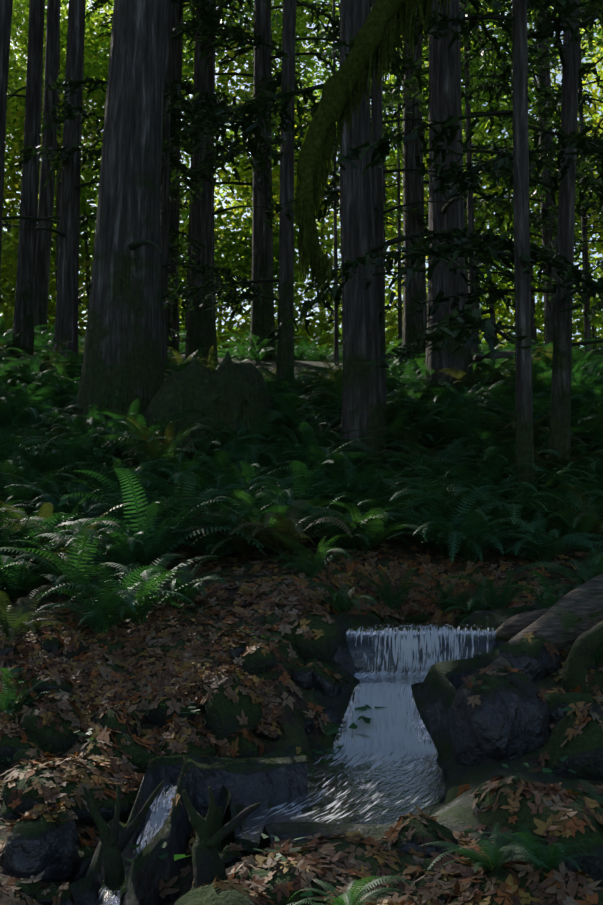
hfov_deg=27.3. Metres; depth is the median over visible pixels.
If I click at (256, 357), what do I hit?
fern
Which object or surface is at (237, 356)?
fern
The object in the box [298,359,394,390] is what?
fern
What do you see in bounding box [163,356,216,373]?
fern
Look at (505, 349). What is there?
fern
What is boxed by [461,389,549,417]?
fern
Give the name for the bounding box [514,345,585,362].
fern
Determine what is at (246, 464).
fern
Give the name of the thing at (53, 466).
fern
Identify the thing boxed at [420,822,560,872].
fern
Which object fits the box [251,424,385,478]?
fern
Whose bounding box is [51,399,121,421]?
fern
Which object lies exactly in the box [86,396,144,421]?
fern
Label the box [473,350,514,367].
fern
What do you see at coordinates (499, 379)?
fern
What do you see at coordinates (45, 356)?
fern
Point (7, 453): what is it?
fern
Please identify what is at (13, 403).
fern
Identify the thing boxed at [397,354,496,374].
fern
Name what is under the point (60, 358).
fern
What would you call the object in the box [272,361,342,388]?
fern
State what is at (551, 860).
fern
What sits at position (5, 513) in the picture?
fern
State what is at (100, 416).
fern
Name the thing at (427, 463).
fern
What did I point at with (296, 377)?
fern
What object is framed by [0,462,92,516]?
fern
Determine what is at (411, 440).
fern
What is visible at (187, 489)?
fern
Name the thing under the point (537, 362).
fern
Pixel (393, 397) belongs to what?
fern
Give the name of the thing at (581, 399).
fern
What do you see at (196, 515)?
fern
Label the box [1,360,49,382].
fern
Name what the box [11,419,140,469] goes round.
fern
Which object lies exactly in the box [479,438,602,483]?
fern
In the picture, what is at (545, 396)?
fern
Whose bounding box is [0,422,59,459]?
fern
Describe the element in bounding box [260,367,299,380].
fern
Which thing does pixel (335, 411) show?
fern
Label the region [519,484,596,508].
fern
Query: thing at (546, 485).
fern
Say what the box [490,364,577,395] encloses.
fern
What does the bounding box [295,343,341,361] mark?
fern
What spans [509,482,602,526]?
fern
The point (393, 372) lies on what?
fern
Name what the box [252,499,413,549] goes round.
fern
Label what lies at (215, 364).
fern
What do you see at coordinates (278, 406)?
fern
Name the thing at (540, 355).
fern
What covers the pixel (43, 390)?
fern
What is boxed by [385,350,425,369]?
fern
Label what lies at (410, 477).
fern
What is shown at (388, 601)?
fern
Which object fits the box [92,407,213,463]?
fern
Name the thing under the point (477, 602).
fern
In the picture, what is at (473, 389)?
fern
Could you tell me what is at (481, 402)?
fern
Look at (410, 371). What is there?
fern
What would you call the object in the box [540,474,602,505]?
fern
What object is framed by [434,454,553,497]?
fern
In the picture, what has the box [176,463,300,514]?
fern
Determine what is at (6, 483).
fern
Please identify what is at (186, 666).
fallen maple leaves
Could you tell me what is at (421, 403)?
fern
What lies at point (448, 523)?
fern
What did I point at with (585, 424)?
fern
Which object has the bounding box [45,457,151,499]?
fern
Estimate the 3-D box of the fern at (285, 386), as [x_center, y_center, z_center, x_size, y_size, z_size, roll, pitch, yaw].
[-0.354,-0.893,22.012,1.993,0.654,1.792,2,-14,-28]
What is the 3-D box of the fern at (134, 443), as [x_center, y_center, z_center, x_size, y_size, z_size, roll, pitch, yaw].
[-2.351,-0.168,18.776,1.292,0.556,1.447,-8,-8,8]
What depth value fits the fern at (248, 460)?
16.74 m
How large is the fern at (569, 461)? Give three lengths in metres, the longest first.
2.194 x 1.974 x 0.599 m
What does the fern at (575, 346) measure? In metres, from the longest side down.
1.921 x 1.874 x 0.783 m
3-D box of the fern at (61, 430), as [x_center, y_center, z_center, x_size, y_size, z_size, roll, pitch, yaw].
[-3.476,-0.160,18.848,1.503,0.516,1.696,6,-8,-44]
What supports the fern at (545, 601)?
on the ground
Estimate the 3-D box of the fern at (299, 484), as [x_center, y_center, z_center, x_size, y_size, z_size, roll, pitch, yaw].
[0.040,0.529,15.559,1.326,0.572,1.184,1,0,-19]
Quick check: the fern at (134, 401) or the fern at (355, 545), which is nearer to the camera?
the fern at (355, 545)
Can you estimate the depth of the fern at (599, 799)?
8.11 m
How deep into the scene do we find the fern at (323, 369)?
24.66 m
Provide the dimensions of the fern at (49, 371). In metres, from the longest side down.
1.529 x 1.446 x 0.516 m
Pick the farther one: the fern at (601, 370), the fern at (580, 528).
the fern at (601, 370)
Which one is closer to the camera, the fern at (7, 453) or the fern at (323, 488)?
the fern at (323, 488)
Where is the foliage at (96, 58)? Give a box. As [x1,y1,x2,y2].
[0,0,602,355]
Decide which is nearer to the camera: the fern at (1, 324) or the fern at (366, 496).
the fern at (366, 496)
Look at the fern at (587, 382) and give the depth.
21.21 m
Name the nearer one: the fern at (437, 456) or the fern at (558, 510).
the fern at (558, 510)
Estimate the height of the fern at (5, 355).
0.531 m
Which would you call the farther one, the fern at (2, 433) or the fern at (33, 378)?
the fern at (33, 378)
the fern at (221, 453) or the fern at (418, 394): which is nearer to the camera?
the fern at (221, 453)
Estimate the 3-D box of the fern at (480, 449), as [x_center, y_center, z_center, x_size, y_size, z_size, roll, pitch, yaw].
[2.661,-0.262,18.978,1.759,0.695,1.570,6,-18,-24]
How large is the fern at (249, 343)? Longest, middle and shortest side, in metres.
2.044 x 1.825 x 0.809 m
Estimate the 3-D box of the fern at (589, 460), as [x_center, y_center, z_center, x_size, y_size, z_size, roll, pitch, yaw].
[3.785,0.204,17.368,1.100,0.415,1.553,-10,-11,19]
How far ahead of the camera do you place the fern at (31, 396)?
20.99 m
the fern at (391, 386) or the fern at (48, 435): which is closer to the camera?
the fern at (48, 435)
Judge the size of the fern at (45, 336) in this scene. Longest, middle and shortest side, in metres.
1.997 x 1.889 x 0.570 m
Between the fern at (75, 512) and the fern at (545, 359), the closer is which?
the fern at (75, 512)
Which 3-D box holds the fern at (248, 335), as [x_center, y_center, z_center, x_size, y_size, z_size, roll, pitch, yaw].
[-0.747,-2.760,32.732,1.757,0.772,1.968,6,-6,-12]
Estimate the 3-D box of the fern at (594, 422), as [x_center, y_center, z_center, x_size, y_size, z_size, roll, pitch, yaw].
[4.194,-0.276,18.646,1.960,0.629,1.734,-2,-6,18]
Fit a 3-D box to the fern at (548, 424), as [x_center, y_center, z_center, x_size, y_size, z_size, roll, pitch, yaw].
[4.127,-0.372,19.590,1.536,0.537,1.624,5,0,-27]
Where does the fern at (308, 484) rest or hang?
on the ground
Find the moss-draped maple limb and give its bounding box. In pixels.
[291,0,451,298]
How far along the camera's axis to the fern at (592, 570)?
12.10 m
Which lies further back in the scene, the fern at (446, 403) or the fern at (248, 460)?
the fern at (446, 403)
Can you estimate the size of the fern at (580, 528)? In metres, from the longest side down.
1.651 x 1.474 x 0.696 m
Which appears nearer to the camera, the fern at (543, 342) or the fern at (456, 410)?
the fern at (456, 410)
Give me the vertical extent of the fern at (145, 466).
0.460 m
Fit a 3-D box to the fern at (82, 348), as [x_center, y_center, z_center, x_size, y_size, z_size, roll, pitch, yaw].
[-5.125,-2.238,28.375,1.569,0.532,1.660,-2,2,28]
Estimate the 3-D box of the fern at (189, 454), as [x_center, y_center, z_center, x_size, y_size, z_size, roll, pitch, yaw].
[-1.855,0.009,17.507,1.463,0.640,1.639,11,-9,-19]
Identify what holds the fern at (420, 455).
on the ground
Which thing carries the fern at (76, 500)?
on the ground
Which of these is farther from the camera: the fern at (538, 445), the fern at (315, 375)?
the fern at (315, 375)
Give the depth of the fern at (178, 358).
27.66 m
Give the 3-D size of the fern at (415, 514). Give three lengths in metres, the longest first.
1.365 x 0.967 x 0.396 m
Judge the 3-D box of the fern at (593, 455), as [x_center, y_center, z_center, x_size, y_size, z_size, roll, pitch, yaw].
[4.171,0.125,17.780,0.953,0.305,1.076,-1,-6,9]
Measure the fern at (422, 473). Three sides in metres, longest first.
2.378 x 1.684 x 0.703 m
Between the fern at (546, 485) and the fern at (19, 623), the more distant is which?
the fern at (546, 485)
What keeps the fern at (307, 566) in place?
on the ground
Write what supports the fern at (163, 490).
on the ground
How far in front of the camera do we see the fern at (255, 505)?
13.95 m
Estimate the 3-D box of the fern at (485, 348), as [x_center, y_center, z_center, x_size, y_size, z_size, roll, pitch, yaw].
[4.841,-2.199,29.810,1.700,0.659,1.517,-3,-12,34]
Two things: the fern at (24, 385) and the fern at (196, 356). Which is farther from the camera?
the fern at (196, 356)
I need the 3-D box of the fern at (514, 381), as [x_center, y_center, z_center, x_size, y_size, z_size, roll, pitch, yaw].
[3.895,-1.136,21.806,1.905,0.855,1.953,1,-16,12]
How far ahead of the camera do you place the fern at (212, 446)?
17.87 m
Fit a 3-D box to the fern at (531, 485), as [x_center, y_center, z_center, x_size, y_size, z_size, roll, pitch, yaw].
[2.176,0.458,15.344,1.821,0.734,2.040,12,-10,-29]
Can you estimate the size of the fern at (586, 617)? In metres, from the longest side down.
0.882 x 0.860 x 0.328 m
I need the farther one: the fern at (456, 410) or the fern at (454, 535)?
the fern at (456, 410)
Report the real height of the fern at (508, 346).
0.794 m
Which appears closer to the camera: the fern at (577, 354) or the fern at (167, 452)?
the fern at (167, 452)
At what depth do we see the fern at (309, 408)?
20.14 m
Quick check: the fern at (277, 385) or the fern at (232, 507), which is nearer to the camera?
the fern at (232, 507)
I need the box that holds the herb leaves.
[0,599,596,904]
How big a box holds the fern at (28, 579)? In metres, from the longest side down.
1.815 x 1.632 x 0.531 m
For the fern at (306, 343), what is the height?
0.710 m
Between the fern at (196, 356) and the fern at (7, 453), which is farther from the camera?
the fern at (196, 356)
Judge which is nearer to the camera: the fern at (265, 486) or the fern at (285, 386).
the fern at (265, 486)
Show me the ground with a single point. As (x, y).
(294, 732)
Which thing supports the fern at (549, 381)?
on the ground
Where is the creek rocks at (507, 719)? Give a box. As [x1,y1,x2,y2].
[0,612,602,904]
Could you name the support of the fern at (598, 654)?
on the ground
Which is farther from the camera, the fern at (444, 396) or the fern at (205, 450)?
the fern at (444, 396)
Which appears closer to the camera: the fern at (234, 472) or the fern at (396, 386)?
the fern at (234, 472)
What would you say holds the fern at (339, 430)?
on the ground
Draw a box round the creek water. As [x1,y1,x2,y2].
[96,622,495,904]
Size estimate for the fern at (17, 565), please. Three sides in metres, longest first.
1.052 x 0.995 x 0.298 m
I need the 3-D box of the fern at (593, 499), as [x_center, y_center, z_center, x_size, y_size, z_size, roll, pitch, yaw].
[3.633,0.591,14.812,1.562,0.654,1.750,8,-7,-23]
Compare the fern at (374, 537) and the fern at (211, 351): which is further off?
the fern at (211, 351)
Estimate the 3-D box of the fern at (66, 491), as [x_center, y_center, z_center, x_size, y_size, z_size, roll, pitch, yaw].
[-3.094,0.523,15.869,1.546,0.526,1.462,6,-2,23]
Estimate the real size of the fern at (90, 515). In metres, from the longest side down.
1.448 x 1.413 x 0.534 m
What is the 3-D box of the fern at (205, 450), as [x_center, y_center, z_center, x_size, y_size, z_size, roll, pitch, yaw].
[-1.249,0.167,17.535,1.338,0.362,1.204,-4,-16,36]
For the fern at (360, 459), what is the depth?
17.17 m
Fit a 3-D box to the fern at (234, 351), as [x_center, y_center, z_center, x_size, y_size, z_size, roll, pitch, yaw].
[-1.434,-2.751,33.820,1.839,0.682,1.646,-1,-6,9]
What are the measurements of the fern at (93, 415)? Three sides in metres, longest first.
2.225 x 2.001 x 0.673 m
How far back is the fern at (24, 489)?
15.31 m
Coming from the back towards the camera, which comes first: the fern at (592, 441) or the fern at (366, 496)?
the fern at (592, 441)
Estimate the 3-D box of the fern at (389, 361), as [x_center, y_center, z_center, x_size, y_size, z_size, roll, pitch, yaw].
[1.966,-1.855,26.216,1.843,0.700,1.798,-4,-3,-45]
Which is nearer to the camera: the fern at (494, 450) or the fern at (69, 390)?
the fern at (494, 450)
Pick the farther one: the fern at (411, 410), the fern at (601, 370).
the fern at (601, 370)
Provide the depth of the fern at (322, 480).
15.47 m
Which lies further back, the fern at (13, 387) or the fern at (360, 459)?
the fern at (13, 387)
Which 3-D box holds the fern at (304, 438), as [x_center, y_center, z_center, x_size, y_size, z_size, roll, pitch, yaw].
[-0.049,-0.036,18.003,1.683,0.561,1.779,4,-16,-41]
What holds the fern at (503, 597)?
on the ground
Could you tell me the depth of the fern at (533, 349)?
28.04 m
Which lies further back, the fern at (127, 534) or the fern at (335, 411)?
the fern at (335, 411)
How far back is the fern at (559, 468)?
16.40 m
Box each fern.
[0,318,10,336]
[0,325,36,351]
[0,325,49,354]
[0,342,14,352]
[0,351,46,381]
[0,351,58,389]
[0,352,28,365]
[0,355,31,370]
[0,357,79,393]
[0,359,31,387]
[0,361,22,384]
[0,364,48,394]
[0,373,67,405]
[0,384,73,416]
[0,386,23,403]
[0,388,43,414]
[0,390,46,420]
[0,391,70,439]
[0,394,62,434]
[0,394,80,432]
[0,401,45,443]
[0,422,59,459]
[0,432,139,484]
[0,436,63,478]
[0,437,104,478]
[0,440,31,475]
[0,460,73,503]
[0,461,65,493]
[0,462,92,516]
[0,469,115,512]
[0,481,73,519]
[0,500,42,522]
[0,500,104,548]
[0,508,62,544]
[0,510,74,542]
[0,511,86,563]
[0,521,171,603]
[0,529,73,571]
[0,549,49,576]
[0,555,66,598]
[0,555,96,599]
[0,585,83,642]
[0,668,77,716]
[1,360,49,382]
[1,387,76,417]
[1,427,103,464]
[1,433,96,467]
[1,438,96,463]
[1,502,150,576]
[2,481,153,524]
[4,368,59,388]
[6,348,47,363]
[7,373,73,399]
[8,489,108,540]
[9,341,76,374]
[10,330,83,345]
[10,424,105,453]
[10,493,103,525]
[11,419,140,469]
[18,548,194,632]
[21,415,145,457]
[21,421,117,444]
[23,404,125,455]
[27,355,82,389]
[28,347,78,374]
[29,391,74,418]
[30,335,83,361]
[32,345,83,359]
[32,364,78,376]
[34,324,84,344]
[34,332,78,356]
[34,468,263,571]
[36,361,79,403]
[37,553,239,624]
[39,339,79,368]
[39,350,76,368]
[39,438,145,479]
[39,518,212,564]
[41,414,106,434]
[42,532,205,577]
[43,374,78,402]
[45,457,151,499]
[47,364,80,376]
[47,367,75,380]
[51,350,82,373]
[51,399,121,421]
[51,413,133,452]
[53,382,78,397]
[54,459,167,504]
[57,531,194,583]
[60,470,215,540]
[65,501,146,542]
[72,363,182,379]
[72,457,158,484]
[72,480,189,532]
[73,411,151,439]
[74,454,180,497]
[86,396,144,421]
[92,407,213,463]
[93,423,234,479]
[93,480,165,512]
[100,399,154,451]
[101,472,246,541]
[103,414,169,455]
[103,462,176,498]
[109,411,221,461]
[111,420,197,462]
[114,467,239,509]
[117,471,230,503]
[122,427,224,475]
[130,441,256,492]
[139,558,228,603]
[143,436,262,480]
[144,504,233,538]
[149,509,291,566]
[160,444,289,487]
[162,495,322,551]
[163,344,225,372]
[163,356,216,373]
[164,359,210,377]
[165,489,347,529]
[167,346,208,368]
[174,456,297,498]
[175,474,333,513]
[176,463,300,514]
[177,473,264,522]
[178,447,235,468]
[179,341,185,353]
[179,516,315,557]
[185,434,265,458]
[186,499,368,555]
[190,411,312,463]
[195,418,264,451]
[197,448,295,487]
[201,416,335,446]
[202,346,235,370]
[205,357,273,380]
[206,443,312,473]
[211,370,292,391]
[214,486,346,528]
[215,461,313,498]
[217,327,299,359]
[217,344,248,360]
[217,439,287,473]
[219,345,247,360]
[220,459,403,512]
[226,448,349,496]
[234,345,276,363]
[243,334,307,348]
[243,422,373,465]
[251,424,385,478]
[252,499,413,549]
[254,363,337,395]
[255,390,341,442]
[257,364,340,388]
[258,479,380,516]
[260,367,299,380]
[260,426,384,463]
[260,471,330,504]
[262,460,434,506]
[264,375,332,404]
[267,412,310,438]
[267,417,340,448]
[268,384,321,410]
[268,532,364,576]
[270,397,330,425]
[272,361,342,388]
[273,371,325,388]
[274,393,341,426]
[275,381,334,403]
[276,342,318,360]
[278,385,390,419]
[281,450,382,477]
[282,451,422,500]
[288,367,395,401]
[288,875,415,904]
[289,358,386,414]
[293,404,338,423]
[293,483,343,505]
[294,346,307,356]
[294,510,357,542]
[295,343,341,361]
[295,423,340,443]
[295,447,393,479]
[298,336,333,361]
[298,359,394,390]
[301,389,417,431]
[302,582,379,614]
[303,366,342,380]
[305,498,423,533]
[307,466,450,514]
[307,508,411,550]
[308,488,419,525]
[311,501,431,551]
[324,478,479,535]
[329,447,419,476]
[330,363,415,386]
[339,459,426,506]
[340,446,369,463]
[349,568,429,611]
[355,456,418,482]
[364,448,482,479]
[364,498,446,531]
[369,452,515,509]
[371,437,482,476]
[377,485,511,562]
[378,428,456,474]
[381,516,479,551]
[383,407,466,448]
[384,466,455,501]
[385,335,401,359]
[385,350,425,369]
[386,352,425,380]
[386,358,416,377]
[386,359,420,384]
[386,364,420,384]
[386,373,405,394]
[386,376,448,403]
[386,380,424,396]
[386,385,458,405]
[386,386,444,417]
[386,395,507,424]
[387,391,448,429]
[387,440,474,469]
[388,362,424,387]
[388,381,460,408]
[389,359,416,373]
[389,394,443,413]
[391,401,463,432]
[392,488,533,543]
[394,484,538,524]
[395,509,549,560]
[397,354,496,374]
[397,381,437,400]
[397,454,555,500]
[399,368,424,385]
[406,573,480,613]
[407,357,470,388]
[407,485,511,519]
[409,457,551,487]
[410,437,488,470]
[410,478,533,504]
[411,401,504,432]
[413,366,513,401]
[416,382,499,405]
[419,397,539,456]
[419,448,479,472]
[419,483,585,530]
[420,426,486,454]
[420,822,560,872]
[427,378,514,408]
[429,398,504,422]
[431,357,534,398]
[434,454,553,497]
[435,472,513,491]
[436,576,501,622]
[437,419,587,480]
[439,376,543,426]
[442,569,567,609]
[444,511,564,548]
[455,379,515,413]
[459,362,543,393]
[459,441,515,466]
[459,513,602,564]
[460,824,601,873]
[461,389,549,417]
[470,362,571,397]
[472,354,514,377]
[472,354,535,374]
[472,359,536,386]
[473,337,513,364]
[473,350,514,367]
[473,383,583,423]
[474,345,552,362]
[476,425,601,459]
[478,344,514,366]
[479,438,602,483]
[482,343,545,364]
[484,337,538,359]
[484,484,602,527]
[486,465,599,499]
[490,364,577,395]
[496,344,572,361]
[496,378,582,414]
[497,460,602,500]
[498,363,595,401]
[498,488,602,550]
[501,342,552,354]
[502,353,589,382]
[504,366,585,396]
[505,414,598,435]
[507,482,589,531]
[507,571,602,614]
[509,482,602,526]
[513,547,602,594]
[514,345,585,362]
[515,449,602,482]
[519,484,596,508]
[532,337,602,362]
[532,339,601,357]
[532,342,602,368]
[532,352,602,368]
[532,353,584,376]
[532,363,602,380]
[532,373,602,410]
[533,349,602,378]
[533,361,599,385]
[533,416,602,454]
[533,471,602,527]
[534,434,599,461]
[535,353,602,407]
[535,411,598,435]
[535,503,602,540]
[536,394,602,423]
[536,396,602,420]
[538,442,602,482]
[539,485,602,550]
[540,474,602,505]
[541,403,602,454]
[542,602,602,623]
[545,361,602,392]
[545,450,602,472]
[556,469,602,497]
[560,630,602,662]
[561,779,602,803]
[571,382,602,413]
[571,438,602,454]
[571,452,602,465]
[572,355,601,377]
[572,546,602,575]
[573,431,602,452]
[590,365,602,379]
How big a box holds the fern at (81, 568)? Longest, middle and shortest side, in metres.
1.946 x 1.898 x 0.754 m
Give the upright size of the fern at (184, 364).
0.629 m
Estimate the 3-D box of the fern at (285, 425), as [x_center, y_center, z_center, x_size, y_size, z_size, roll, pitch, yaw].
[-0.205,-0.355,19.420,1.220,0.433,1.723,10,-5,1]
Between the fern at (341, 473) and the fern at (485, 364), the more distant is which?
the fern at (485, 364)
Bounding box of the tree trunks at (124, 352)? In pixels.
[0,0,579,499]
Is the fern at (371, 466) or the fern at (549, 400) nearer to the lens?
the fern at (371, 466)
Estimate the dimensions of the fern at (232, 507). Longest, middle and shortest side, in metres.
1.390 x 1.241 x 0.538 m
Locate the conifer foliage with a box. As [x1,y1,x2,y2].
[2,0,602,367]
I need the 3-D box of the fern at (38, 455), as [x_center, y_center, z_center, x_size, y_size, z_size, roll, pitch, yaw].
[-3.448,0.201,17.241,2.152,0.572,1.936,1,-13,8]
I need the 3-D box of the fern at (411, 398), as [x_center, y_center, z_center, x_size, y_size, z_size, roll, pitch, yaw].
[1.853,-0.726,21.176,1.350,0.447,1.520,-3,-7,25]
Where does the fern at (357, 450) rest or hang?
on the ground
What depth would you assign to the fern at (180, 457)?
16.43 m
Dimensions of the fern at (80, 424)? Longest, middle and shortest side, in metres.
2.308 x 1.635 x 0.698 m
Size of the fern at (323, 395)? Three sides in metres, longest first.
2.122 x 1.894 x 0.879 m
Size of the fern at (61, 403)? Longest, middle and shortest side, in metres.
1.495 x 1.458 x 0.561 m
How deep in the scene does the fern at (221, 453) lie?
16.47 m
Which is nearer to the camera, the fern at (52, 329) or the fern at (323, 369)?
the fern at (323, 369)
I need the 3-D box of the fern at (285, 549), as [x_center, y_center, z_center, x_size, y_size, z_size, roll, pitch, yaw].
[-0.313,0.806,13.030,1.910,0.582,1.718,-1,0,-17]
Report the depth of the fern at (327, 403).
20.42 m
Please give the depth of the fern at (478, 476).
16.42 m
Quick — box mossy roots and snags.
[82,621,602,896]
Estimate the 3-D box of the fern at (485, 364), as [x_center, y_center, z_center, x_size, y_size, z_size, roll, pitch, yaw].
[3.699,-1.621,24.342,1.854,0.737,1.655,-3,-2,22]
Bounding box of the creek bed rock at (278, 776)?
[56,604,584,904]
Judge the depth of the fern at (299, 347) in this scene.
31.73 m
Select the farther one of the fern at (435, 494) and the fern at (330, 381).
the fern at (330, 381)
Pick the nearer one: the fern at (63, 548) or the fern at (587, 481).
the fern at (63, 548)
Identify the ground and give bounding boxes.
[0,352,602,904]
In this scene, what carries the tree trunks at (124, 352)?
on the ground
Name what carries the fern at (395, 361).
on the ground
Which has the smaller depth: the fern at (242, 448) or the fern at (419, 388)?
the fern at (242, 448)
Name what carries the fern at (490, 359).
on the ground
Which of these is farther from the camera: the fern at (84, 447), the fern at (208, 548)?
the fern at (84, 447)
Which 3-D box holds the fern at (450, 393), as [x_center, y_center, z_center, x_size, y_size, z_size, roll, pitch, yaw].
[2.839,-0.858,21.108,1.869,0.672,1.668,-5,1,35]
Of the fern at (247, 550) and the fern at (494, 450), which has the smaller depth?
the fern at (247, 550)
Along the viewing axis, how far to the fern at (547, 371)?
22.51 m
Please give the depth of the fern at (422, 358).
25.09 m
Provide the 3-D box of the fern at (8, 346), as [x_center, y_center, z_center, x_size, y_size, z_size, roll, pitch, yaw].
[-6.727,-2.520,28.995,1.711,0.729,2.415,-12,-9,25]
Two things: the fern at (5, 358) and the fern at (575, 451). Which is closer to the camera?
the fern at (575, 451)
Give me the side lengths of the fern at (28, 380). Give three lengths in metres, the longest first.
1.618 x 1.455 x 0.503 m
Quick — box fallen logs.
[472,351,602,670]
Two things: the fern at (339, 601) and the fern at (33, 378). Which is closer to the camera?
the fern at (339, 601)
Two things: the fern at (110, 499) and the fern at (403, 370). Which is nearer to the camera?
the fern at (110, 499)
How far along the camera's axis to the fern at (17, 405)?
20.13 m
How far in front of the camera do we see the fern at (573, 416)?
19.96 m
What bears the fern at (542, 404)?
on the ground
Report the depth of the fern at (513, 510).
13.91 m
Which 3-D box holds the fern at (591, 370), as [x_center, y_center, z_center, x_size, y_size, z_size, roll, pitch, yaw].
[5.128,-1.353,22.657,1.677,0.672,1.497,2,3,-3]
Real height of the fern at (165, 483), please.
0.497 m
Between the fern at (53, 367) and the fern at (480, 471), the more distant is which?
the fern at (53, 367)
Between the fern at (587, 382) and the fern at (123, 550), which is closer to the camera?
the fern at (123, 550)
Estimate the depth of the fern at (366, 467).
17.25 m
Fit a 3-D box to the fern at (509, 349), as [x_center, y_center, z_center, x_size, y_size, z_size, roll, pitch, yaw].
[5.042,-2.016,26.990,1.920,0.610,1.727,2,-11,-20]
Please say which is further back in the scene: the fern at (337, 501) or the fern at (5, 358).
the fern at (5, 358)
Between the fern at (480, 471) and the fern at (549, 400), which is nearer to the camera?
the fern at (480, 471)
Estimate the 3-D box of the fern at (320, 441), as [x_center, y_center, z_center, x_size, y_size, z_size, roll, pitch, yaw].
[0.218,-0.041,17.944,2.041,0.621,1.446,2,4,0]
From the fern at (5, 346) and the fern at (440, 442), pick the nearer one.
the fern at (440, 442)
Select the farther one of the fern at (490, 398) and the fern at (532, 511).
the fern at (490, 398)
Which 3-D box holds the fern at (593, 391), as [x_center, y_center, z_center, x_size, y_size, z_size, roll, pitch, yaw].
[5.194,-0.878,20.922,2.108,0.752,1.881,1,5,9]
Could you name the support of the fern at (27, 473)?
on the ground
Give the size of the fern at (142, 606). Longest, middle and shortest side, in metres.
1.616 x 1.528 x 0.559 m
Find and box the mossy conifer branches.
[2,0,602,355]
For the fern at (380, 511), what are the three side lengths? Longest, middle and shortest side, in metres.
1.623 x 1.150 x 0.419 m
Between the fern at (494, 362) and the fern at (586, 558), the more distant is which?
the fern at (494, 362)
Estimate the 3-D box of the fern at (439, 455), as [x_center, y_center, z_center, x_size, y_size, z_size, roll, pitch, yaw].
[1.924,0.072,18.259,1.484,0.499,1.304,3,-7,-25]
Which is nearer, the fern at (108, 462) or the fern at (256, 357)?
the fern at (108, 462)
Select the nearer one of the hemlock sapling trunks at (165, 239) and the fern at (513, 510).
the fern at (513, 510)
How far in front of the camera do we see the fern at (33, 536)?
13.21 m
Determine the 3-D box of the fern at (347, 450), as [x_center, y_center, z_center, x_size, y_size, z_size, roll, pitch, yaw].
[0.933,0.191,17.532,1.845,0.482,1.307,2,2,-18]
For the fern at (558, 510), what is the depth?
14.15 m
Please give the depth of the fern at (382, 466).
17.32 m
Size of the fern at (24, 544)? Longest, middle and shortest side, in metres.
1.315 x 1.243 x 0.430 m
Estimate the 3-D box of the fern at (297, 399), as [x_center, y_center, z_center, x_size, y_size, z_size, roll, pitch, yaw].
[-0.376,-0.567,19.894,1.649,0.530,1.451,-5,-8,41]
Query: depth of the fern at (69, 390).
21.54 m
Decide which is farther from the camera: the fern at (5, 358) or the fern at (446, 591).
the fern at (5, 358)
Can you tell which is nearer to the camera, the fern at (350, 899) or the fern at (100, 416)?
the fern at (350, 899)
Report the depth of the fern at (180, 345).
32.64 m
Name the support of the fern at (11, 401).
on the ground
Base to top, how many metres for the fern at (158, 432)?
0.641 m
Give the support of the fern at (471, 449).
on the ground
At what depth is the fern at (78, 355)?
23.80 m
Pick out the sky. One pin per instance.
(558, 76)
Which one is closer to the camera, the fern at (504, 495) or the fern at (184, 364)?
the fern at (504, 495)
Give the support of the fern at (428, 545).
on the ground
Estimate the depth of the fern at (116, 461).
16.64 m
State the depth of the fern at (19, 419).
19.87 m
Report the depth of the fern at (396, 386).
22.57 m
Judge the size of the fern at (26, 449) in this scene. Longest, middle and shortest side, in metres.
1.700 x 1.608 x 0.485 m
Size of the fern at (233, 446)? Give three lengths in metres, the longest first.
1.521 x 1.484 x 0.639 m
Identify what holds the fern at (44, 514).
on the ground
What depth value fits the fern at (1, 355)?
24.10 m
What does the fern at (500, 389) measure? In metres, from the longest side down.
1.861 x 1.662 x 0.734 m
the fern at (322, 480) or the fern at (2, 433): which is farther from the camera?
the fern at (2, 433)
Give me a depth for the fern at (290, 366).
22.81 m
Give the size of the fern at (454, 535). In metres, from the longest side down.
1.761 x 1.718 x 0.770 m
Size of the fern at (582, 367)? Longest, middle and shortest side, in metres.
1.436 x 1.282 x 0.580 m
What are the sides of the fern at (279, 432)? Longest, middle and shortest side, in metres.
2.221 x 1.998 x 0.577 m
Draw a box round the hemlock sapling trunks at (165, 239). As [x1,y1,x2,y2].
[161,0,602,367]
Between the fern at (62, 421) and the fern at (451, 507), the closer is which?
the fern at (451, 507)
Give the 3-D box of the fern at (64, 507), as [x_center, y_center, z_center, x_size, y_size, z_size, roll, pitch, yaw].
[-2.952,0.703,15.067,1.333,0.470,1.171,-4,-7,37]
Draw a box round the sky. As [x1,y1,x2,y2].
[0,0,602,346]
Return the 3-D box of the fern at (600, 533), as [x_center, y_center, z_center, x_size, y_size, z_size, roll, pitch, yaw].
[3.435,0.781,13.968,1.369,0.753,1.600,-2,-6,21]
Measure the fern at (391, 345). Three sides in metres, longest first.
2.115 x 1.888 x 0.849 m
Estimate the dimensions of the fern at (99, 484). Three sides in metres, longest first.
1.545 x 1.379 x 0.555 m
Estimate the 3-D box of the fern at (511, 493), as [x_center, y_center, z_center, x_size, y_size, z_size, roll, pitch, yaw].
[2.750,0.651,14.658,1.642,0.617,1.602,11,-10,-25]
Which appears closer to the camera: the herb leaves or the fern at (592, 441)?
the herb leaves
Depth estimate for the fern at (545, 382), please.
21.68 m
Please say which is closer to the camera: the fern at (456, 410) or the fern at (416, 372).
the fern at (456, 410)
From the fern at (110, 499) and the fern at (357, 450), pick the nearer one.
the fern at (110, 499)
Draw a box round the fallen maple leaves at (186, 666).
[0,448,602,904]
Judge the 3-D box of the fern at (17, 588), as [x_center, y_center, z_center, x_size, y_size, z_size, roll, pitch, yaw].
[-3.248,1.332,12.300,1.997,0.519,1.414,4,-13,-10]
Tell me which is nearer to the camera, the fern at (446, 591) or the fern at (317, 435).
the fern at (446, 591)
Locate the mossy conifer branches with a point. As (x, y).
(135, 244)

